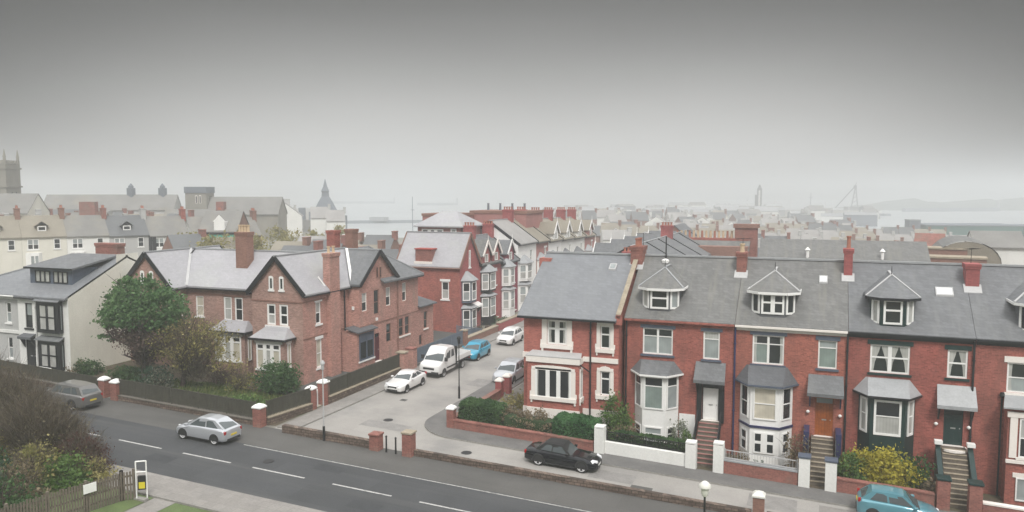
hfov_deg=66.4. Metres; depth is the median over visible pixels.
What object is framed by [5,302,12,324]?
window
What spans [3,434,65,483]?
scrub bush
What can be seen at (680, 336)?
terraced house
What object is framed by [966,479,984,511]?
gate pillar
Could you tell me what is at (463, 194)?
hills
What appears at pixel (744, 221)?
terraced house
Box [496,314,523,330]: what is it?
garden wall
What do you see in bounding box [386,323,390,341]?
window
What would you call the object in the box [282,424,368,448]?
wall
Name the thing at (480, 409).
hedge
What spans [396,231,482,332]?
end house
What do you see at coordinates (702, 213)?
terraced house
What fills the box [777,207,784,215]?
dock shed
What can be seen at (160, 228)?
terraced house
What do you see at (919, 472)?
shrub
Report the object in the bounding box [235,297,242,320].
window
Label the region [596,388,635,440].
shrub
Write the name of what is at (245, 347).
bay window
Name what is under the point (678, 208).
dock shed
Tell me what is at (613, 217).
terraced house
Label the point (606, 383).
window
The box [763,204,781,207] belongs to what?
dock shed
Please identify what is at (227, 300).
window
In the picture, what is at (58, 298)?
white house
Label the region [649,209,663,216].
dock shed
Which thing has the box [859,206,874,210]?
dock shed
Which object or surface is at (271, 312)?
window
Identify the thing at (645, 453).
garden wall
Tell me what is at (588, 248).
bay window
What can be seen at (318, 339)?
window
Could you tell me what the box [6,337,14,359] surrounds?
window
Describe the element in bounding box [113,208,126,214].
terraced house
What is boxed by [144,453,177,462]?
road patch
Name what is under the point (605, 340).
window
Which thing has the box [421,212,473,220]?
red house
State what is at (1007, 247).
house
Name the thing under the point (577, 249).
bay window
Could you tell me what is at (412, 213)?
mast
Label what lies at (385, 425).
road patch
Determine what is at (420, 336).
window
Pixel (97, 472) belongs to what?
scrub bush
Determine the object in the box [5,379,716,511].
parking lane
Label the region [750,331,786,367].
window
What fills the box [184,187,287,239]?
church
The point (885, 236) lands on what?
terraced house
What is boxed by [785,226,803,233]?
terraced house
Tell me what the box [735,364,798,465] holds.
bay window
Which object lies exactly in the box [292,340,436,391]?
driveway
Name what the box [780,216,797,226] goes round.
terraced house
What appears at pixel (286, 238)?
tree
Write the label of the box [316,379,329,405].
gate pillar
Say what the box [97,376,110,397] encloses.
gate pillar
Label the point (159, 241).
window
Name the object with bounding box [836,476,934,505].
garden wall
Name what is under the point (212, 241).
tree
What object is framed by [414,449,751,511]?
wall
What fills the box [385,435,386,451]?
bollard
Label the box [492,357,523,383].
parked car
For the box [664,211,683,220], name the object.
terraced house
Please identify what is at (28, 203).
hall
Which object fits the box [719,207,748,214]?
dock shed
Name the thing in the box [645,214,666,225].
terraced house
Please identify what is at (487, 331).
garden wall
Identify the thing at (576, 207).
terraced house
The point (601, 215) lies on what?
terraced house
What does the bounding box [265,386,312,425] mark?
iron railing
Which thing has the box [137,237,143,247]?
window
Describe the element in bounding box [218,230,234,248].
tree
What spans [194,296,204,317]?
window
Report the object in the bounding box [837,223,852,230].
terraced house
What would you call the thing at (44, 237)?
terraced house
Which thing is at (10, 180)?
church
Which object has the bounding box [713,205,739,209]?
dock shed
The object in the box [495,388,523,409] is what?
shrub
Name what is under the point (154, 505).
footpath
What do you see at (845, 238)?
terraced house
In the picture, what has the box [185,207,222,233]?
terraced house
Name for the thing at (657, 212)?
terraced house
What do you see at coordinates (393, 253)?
terraced house
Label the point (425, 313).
window
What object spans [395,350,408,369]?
gate pillar
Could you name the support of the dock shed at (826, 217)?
on the ground at (516, 390)
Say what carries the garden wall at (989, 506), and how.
on the ground at (516, 390)
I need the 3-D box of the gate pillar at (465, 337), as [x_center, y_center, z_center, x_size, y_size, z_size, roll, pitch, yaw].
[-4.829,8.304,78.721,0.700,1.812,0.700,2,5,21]
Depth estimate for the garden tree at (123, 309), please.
59.45 m
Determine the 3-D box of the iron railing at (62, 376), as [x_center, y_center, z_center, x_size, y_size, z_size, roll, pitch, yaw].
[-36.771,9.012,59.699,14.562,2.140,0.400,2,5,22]
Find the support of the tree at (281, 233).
on the ground at (516, 390)
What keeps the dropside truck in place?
on the side street
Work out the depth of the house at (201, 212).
177.24 m
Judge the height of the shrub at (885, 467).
3.478 m
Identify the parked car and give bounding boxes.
[45,379,102,409]
[176,413,241,444]
[384,369,426,392]
[462,339,490,360]
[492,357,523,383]
[496,326,523,344]
[524,438,601,472]
[855,484,938,511]
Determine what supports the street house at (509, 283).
on the ground at (516, 390)
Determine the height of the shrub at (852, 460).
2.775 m
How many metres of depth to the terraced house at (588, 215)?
321.27 m
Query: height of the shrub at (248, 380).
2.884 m
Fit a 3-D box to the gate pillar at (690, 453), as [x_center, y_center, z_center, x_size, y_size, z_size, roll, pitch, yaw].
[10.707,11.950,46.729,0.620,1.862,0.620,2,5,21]
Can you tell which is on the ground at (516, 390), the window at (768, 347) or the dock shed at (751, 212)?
the dock shed at (751, 212)
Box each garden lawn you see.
[78,360,322,425]
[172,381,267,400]
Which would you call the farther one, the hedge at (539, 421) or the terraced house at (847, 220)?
the terraced house at (847, 220)
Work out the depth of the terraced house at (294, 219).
251.78 m
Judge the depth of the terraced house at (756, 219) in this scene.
430.63 m
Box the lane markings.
[90,433,468,511]
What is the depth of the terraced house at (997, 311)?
44.03 m
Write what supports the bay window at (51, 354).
in the white house at (58, 298)
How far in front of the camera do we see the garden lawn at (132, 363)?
63.41 m
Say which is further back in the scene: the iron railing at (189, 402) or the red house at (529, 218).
the red house at (529, 218)
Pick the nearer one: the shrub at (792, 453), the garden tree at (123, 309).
the shrub at (792, 453)
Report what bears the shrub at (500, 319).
on the ground at (516, 390)
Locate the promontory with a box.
[833,197,1023,210]
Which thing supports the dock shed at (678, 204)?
on the quay
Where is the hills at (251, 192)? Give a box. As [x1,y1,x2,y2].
[21,187,381,198]
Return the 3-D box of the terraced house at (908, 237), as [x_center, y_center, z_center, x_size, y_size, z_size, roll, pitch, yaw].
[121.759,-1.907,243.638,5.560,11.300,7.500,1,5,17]
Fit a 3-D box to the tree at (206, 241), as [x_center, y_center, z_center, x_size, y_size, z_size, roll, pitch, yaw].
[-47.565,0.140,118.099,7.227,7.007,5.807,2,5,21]
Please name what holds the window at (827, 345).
in the terraced house at (792, 347)
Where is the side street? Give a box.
[340,327,523,423]
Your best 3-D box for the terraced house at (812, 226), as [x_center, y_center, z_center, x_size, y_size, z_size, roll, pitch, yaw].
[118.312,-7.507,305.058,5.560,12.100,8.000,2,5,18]
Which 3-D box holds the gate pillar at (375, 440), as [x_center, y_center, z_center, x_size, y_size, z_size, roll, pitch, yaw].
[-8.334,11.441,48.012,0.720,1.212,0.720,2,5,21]
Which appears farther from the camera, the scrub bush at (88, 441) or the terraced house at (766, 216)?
the terraced house at (766, 216)
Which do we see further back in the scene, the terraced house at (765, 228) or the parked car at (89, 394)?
the terraced house at (765, 228)
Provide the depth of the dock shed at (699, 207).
713.81 m
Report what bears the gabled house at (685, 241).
on the ground at (516, 390)
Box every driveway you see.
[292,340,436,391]
[433,330,469,339]
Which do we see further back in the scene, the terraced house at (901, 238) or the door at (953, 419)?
the terraced house at (901, 238)
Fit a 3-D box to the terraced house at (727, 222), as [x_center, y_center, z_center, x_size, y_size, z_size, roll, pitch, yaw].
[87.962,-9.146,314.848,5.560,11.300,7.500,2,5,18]
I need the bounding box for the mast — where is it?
[412,197,412,230]
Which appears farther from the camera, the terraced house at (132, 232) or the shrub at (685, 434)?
the terraced house at (132, 232)
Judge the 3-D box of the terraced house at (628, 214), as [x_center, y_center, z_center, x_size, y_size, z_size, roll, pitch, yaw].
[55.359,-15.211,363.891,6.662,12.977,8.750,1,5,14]
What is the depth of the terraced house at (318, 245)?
107.58 m
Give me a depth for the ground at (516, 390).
63.38 m
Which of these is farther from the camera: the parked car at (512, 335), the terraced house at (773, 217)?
the terraced house at (773, 217)
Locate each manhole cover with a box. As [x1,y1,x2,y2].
[262,459,273,462]
[461,451,471,454]
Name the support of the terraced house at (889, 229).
on the ground at (516, 390)
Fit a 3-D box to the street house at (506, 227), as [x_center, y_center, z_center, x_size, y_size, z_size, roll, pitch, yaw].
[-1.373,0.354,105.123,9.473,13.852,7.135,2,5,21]
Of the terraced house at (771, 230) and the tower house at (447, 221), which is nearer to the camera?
the tower house at (447, 221)
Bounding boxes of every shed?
[578,207,601,210]
[605,207,623,210]
[615,204,635,210]
[642,208,665,216]
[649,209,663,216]
[661,207,689,211]
[668,202,687,206]
[688,202,705,206]
[688,207,710,208]
[690,209,714,213]
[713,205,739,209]
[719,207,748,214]
[735,209,761,216]
[753,207,777,215]
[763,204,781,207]
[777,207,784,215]
[787,211,800,217]
[801,209,830,214]
[804,206,825,219]
[821,213,842,221]
[843,212,877,226]
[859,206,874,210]
[859,209,877,223]
[914,233,944,245]
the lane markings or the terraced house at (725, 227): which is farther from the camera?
the terraced house at (725, 227)
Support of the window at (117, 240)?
in the terraced house at (132, 232)
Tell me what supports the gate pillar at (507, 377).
on the ground at (516, 390)
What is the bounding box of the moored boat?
[878,211,890,215]
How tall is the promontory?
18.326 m
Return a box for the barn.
[932,235,1001,263]
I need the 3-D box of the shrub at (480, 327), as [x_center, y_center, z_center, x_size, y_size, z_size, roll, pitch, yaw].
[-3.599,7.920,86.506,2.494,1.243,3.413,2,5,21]
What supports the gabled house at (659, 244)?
on the ground at (516, 390)
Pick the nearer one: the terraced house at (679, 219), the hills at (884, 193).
the terraced house at (679, 219)
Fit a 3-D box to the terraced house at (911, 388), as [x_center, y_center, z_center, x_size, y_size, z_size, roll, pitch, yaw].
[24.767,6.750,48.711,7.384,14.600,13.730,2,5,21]
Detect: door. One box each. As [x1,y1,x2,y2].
[26,340,36,365]
[375,333,380,362]
[701,384,718,421]
[814,397,833,437]
[943,409,963,447]
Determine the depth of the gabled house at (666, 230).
95.11 m
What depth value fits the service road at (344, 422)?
46.99 m
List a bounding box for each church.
[0,149,22,192]
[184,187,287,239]
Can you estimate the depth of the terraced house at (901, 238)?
187.75 m
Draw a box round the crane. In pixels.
[835,182,859,209]
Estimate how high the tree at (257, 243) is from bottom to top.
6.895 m
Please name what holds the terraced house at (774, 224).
on the ground at (516, 390)
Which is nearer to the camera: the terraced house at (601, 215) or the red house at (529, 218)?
the red house at (529, 218)
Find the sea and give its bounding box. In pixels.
[42,196,1023,237]
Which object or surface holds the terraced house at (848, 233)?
on the ground at (516, 390)
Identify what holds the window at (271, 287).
in the brick villa
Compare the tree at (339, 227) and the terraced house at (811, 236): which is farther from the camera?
the terraced house at (811, 236)
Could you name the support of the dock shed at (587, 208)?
on the quay
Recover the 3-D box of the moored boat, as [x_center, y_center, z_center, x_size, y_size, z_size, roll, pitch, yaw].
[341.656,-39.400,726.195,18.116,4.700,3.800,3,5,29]
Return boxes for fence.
[0,468,135,511]
[328,354,400,403]
[417,330,463,365]
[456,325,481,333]
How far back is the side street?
60.93 m
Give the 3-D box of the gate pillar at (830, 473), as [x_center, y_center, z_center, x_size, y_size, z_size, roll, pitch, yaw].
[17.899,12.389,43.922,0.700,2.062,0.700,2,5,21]
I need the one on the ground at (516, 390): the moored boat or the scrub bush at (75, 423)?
the scrub bush at (75, 423)
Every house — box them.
[0,205,22,273]
[0,268,31,362]
[13,242,137,372]
[18,205,67,266]
[53,209,78,214]
[63,205,109,253]
[70,202,108,215]
[105,205,149,257]
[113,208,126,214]
[145,206,188,250]
[162,229,207,249]
[163,202,237,216]
[167,210,193,216]
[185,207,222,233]
[212,237,235,248]
[247,208,261,241]
[270,237,310,249]
[281,240,323,250]
[284,199,303,235]
[298,232,326,241]
[310,204,330,234]
[310,235,344,248]
[326,207,345,234]
[340,232,364,244]
[358,240,385,248]
[363,231,398,248]
[382,244,401,258]
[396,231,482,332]
[413,211,482,234]
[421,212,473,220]
[463,222,502,325]
[469,203,543,227]
[476,221,519,316]
[481,207,538,310]
[514,207,550,273]
[517,233,651,429]
[531,207,563,250]
[543,207,574,251]
[553,206,577,218]
[553,207,586,251]
[566,207,596,251]
[581,208,596,225]
[592,223,601,242]
[593,235,664,253]
[596,208,617,225]
[600,220,621,232]
[600,227,631,242]
[603,212,626,221]
[610,219,637,224]
[610,238,685,254]
[620,222,639,235]
[622,247,630,252]
[623,222,700,254]
[624,209,638,221]
[624,236,750,467]
[630,210,648,225]
[636,232,710,255]
[638,223,659,232]
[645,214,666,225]
[648,229,697,243]
[652,209,663,218]
[653,220,669,225]
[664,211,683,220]
[665,205,676,214]
[670,211,686,222]
[673,223,699,236]
[674,214,697,222]
[676,224,759,256]
[683,217,697,222]
[686,221,701,227]
[691,225,698,233]
[692,210,710,215]
[695,214,709,222]
[698,225,718,236]
[701,221,718,227]
[706,215,714,221]
[710,211,726,219]
[710,218,723,224]
[712,209,727,218]
[717,223,734,233]
[719,230,734,235]
[723,219,737,224]
[729,212,745,220]
[734,236,853,486]
[737,218,751,223]
[748,214,762,223]
[756,212,771,218]
[758,217,780,225]
[758,224,768,232]
[758,230,764,238]
[759,230,779,238]
[764,232,790,238]
[765,221,779,226]
[767,228,775,232]
[768,214,779,218]
[769,224,785,232]
[779,221,793,227]
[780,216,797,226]
[780,230,801,238]
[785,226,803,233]
[793,222,808,227]
[795,213,815,223]
[800,231,822,239]
[803,227,821,233]
[808,221,823,229]
[821,228,839,235]
[822,233,844,239]
[823,220,835,223]
[823,222,837,229]
[829,218,850,224]
[831,234,855,239]
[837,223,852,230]
[839,228,857,236]
[841,221,855,226]
[845,248,981,509]
[852,225,868,230]
[855,235,879,240]
[857,229,875,238]
[868,227,883,232]
[875,231,894,239]
[879,237,903,240]
[883,225,898,233]
[894,232,913,240]
[898,225,914,233]
[914,227,930,232]
[931,227,946,234]
[965,230,1023,264]
[968,264,1023,505]
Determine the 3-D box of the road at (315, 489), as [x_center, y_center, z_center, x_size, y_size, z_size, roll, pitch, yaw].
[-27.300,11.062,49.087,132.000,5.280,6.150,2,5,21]
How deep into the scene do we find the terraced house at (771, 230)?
251.37 m
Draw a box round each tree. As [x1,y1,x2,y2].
[89,273,192,382]
[145,301,242,386]
[189,236,222,246]
[203,230,230,248]
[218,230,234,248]
[253,233,271,249]
[265,223,291,248]
[279,228,302,240]
[305,227,324,235]
[333,225,344,234]
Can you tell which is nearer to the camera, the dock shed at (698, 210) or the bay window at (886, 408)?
the bay window at (886, 408)
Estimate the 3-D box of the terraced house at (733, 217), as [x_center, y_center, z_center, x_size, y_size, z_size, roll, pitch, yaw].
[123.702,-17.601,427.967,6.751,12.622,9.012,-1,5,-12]
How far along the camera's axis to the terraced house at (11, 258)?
118.11 m
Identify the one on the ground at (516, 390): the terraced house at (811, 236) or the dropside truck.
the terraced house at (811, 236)
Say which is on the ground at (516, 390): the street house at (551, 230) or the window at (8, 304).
the street house at (551, 230)
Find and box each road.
[39,405,593,511]
[276,411,857,511]
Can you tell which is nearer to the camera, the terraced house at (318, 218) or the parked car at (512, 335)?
the parked car at (512, 335)
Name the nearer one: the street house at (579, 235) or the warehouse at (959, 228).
the street house at (579, 235)
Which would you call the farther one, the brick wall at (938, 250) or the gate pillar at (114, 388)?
the brick wall at (938, 250)
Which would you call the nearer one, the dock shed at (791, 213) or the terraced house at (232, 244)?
the terraced house at (232, 244)
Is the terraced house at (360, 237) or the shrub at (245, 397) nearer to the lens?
the shrub at (245, 397)
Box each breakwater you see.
[417,198,457,204]
[902,200,999,211]
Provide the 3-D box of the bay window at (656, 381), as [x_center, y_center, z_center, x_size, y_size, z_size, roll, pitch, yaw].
[9.233,9.655,50.588,3.474,5.704,1.475,2,5,21]
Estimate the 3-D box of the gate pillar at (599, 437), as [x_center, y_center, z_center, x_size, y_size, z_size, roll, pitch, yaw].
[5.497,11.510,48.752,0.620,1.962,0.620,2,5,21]
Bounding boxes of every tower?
[298,180,346,231]
[755,185,761,205]
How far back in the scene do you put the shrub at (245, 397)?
56.08 m
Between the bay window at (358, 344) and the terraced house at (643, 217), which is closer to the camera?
the bay window at (358, 344)
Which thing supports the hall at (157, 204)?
on the ground at (516, 390)
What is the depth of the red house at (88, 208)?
159.93 m
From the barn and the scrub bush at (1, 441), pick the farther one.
the barn
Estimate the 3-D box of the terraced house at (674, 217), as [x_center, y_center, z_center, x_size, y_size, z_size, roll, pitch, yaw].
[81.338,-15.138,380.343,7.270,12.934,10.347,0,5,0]
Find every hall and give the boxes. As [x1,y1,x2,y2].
[0,193,50,215]
[44,195,180,213]
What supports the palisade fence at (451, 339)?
on the ground at (516, 390)
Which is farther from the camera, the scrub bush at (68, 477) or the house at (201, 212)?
the house at (201, 212)
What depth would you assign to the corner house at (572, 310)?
52.52 m
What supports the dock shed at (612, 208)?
on the quay
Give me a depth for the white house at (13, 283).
65.12 m
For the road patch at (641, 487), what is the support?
on the service road at (344, 422)
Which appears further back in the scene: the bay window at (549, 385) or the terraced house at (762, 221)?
the terraced house at (762, 221)
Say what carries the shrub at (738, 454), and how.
on the garden soil
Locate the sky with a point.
(698, 97)
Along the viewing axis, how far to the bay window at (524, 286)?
101.38 m
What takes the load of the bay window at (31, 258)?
in the terraced house at (44, 237)
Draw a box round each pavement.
[1,443,325,511]
[277,320,523,427]
[425,377,955,511]
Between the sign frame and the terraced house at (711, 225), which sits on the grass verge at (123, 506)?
the sign frame
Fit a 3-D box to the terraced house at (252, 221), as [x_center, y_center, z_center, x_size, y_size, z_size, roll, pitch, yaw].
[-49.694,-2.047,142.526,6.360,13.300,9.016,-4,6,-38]
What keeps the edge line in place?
on the road at (315, 489)
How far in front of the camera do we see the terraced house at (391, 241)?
136.78 m
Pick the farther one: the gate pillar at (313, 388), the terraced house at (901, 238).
the terraced house at (901, 238)
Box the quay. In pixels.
[780,210,879,218]
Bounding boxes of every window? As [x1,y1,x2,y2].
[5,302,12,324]
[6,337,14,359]
[8,240,15,250]
[24,303,33,329]
[26,252,42,265]
[27,239,39,250]
[32,299,63,333]
[34,335,64,370]
[53,239,61,249]
[72,238,83,248]
[114,238,125,247]
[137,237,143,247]
[156,238,163,247]
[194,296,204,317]
[211,319,253,374]
[224,297,231,319]
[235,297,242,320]
[248,326,296,382]
[267,304,275,324]
[268,276,273,291]
[278,276,284,291]
[279,304,287,325]
[314,300,322,325]
[315,335,322,369]
[342,325,377,371]
[362,293,366,311]
[374,289,378,314]
[386,287,389,305]
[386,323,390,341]
[399,318,404,337]
[402,282,405,300]
[405,316,410,335]
[419,334,421,344]
[422,229,442,231]
[423,311,428,329]
[440,279,449,300]
[461,271,478,302]
[461,303,478,332]
[468,250,470,268]
[480,264,497,291]
[480,291,497,325]
[501,258,516,285]
[501,286,516,316]
[518,255,533,280]
[518,281,531,309]
[525,349,583,412]
[537,252,544,271]
[540,319,572,352]
[574,246,583,251]
[585,244,592,251]
[595,323,614,356]
[595,366,614,401]
[630,359,683,443]
[640,324,675,357]
[701,328,722,362]
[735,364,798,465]
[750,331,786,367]
[815,335,840,371]
[852,377,921,464]
[867,339,913,377]
[944,345,971,381]
[1000,395,1023,505]
[1004,356,1023,395]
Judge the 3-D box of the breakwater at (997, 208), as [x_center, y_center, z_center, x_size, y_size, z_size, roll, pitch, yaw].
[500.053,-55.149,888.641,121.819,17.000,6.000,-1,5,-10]
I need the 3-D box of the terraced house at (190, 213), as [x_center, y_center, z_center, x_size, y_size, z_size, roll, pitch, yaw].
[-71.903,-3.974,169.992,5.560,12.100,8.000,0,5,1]
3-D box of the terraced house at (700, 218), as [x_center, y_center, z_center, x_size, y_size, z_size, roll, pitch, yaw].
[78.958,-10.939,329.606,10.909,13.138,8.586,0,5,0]
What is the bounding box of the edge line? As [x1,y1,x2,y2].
[244,444,589,511]
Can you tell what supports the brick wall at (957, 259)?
on the ground at (516, 390)
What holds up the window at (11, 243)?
in the terraced house at (11, 258)
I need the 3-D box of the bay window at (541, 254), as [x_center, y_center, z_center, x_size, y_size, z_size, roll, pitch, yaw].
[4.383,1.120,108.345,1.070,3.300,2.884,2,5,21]
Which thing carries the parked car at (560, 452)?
on the service road at (344, 422)
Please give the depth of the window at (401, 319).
73.94 m
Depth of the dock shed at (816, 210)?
591.08 m
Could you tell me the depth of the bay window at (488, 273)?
89.93 m
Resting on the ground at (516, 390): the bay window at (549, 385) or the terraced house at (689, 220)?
the terraced house at (689, 220)
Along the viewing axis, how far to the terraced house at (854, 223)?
326.02 m
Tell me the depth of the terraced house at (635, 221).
261.00 m
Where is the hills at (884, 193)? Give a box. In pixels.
[715,186,1023,199]
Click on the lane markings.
(292, 475)
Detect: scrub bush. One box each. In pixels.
[0,346,37,438]
[0,363,69,434]
[0,381,83,464]
[0,423,12,466]
[0,424,15,468]
[0,453,53,497]
[0,454,18,501]
[0,467,50,511]
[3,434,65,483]
[38,398,99,455]
[38,448,98,491]
[53,419,122,470]
[70,446,121,482]
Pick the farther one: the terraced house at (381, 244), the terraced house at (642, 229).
the terraced house at (642, 229)
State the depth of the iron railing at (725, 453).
45.28 m
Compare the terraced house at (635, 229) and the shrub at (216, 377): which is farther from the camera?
the terraced house at (635, 229)
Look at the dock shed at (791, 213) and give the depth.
623.63 m
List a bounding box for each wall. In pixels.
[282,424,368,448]
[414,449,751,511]
[453,418,593,451]
[456,388,501,417]
[468,325,498,342]
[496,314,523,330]
[604,440,684,466]
[724,458,797,484]
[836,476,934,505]
[928,246,968,255]
[929,254,987,263]
[982,500,1023,511]
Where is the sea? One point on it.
(400, 208)
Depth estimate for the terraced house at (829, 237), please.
205.34 m
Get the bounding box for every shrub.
[65,361,83,372]
[72,356,107,375]
[103,364,144,379]
[131,360,176,387]
[145,367,177,386]
[200,359,243,384]
[222,358,259,392]
[229,390,267,404]
[248,357,303,395]
[474,321,490,330]
[491,315,508,325]
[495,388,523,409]
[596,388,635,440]
[607,421,643,442]
[669,416,689,439]
[679,421,691,452]
[729,447,749,459]
[779,429,815,469]
[834,444,871,485]
[839,442,929,488]
[901,454,936,489]
[915,475,935,492]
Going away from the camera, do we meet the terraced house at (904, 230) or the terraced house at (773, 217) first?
the terraced house at (904, 230)
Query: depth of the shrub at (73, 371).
62.50 m
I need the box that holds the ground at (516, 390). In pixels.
[107,207,825,511]
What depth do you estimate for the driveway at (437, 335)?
83.89 m
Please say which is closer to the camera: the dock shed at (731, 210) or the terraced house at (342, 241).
the terraced house at (342, 241)
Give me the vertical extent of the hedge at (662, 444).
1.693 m
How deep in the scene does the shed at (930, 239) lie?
107.62 m
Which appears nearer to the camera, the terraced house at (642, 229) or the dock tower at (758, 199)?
the terraced house at (642, 229)
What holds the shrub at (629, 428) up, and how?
on the garden soil
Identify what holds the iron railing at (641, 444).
on the garden wall at (645, 453)
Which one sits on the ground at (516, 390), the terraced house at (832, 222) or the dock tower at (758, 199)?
the terraced house at (832, 222)
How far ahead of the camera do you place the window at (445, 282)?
85.19 m
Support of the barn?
on the ground at (516, 390)
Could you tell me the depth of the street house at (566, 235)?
120.10 m
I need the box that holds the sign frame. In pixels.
[133,460,148,501]
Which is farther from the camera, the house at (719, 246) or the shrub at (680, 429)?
the house at (719, 246)
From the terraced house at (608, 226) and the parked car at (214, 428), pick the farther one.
the terraced house at (608, 226)
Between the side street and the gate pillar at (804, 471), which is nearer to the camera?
the gate pillar at (804, 471)
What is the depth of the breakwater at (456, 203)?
1301.33 m
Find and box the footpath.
[125,498,174,511]
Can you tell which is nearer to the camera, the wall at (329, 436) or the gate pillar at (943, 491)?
the gate pillar at (943, 491)
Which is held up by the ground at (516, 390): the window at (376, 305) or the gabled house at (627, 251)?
the gabled house at (627, 251)
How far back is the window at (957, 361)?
44.56 m
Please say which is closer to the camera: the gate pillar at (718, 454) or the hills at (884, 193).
the gate pillar at (718, 454)
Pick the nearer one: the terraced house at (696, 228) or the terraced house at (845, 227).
the terraced house at (696, 228)
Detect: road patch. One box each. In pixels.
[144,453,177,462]
[312,463,346,473]
[359,419,411,431]
[467,378,492,386]
[587,469,636,484]
[631,485,652,490]
[747,493,796,511]
[819,505,851,511]
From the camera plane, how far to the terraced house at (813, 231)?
250.26 m
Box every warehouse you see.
[759,239,930,261]
[921,223,1023,234]
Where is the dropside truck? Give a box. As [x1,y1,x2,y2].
[419,344,470,376]
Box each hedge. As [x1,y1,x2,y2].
[458,396,508,425]
[499,404,555,433]
[551,411,602,439]
[608,429,684,451]
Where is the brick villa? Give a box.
[127,225,436,384]
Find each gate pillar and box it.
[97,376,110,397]
[109,378,119,400]
[251,403,266,427]
[305,385,316,409]
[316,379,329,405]
[368,431,383,451]
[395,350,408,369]
[401,429,416,457]
[405,346,417,368]
[445,404,456,427]
[459,329,468,345]
[494,377,503,396]
[502,373,512,393]
[594,424,605,453]
[685,439,697,468]
[713,440,724,473]
[752,490,765,511]
[798,452,810,487]
[825,456,837,492]
[935,474,951,511]
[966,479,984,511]
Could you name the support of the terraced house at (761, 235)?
on the ground at (516, 390)
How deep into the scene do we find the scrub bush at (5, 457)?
41.88 m
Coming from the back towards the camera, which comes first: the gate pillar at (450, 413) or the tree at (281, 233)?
the tree at (281, 233)
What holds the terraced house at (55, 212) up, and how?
on the ground at (516, 390)
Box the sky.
[0,0,1023,195]
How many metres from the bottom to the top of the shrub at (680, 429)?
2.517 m
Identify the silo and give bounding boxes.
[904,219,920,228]
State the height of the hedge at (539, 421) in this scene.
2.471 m
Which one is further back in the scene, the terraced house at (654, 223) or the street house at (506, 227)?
the terraced house at (654, 223)
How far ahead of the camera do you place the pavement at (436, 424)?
46.19 m
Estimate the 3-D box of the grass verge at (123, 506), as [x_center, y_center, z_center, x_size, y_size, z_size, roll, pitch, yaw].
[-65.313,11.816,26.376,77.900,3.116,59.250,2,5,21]
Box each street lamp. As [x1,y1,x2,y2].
[320,360,324,440]
[457,336,460,398]
[699,481,710,511]
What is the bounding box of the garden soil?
[696,453,1023,511]
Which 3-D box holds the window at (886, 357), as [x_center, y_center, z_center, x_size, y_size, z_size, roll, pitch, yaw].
[22.115,5.986,45.787,2.420,2.080,0.200,2,5,21]
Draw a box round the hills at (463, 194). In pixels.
[335,191,722,196]
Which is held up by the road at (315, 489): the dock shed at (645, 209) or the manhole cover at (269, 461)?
the manhole cover at (269, 461)
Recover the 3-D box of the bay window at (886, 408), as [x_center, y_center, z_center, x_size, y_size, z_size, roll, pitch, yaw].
[21.833,10.360,45.644,3.718,6.304,1.515,2,5,21]
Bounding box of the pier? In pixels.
[347,217,421,223]
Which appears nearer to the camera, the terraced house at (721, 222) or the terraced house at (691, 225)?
the terraced house at (691, 225)
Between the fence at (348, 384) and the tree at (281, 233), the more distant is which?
the tree at (281, 233)
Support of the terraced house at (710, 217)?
on the ground at (516, 390)
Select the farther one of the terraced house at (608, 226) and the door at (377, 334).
the terraced house at (608, 226)
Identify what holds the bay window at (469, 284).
in the end house at (446, 264)
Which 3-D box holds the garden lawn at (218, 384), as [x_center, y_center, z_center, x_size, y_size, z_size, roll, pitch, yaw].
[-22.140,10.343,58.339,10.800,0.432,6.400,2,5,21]
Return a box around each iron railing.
[0,360,99,387]
[118,378,255,424]
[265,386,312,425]
[606,430,685,451]
[724,448,797,469]
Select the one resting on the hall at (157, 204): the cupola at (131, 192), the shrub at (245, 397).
the cupola at (131, 192)
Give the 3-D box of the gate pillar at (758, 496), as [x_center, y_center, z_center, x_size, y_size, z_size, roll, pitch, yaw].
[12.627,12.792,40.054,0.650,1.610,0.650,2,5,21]
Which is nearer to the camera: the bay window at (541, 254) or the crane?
the bay window at (541, 254)
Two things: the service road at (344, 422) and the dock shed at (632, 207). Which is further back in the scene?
the dock shed at (632, 207)
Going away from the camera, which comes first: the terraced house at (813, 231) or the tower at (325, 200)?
the terraced house at (813, 231)
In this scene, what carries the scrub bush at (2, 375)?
on the ground at (516, 390)
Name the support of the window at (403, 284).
in the brick villa
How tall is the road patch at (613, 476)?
0.104 m
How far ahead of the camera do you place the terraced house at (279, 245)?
119.85 m
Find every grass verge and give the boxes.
[0,466,151,511]
[158,503,210,511]
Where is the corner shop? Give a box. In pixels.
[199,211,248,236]
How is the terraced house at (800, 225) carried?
on the ground at (516, 390)
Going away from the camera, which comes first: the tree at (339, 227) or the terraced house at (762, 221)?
the tree at (339, 227)
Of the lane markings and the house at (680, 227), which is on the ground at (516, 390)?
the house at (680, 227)
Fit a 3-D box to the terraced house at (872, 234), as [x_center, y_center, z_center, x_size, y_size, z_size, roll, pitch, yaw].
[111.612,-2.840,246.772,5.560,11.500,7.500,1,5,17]

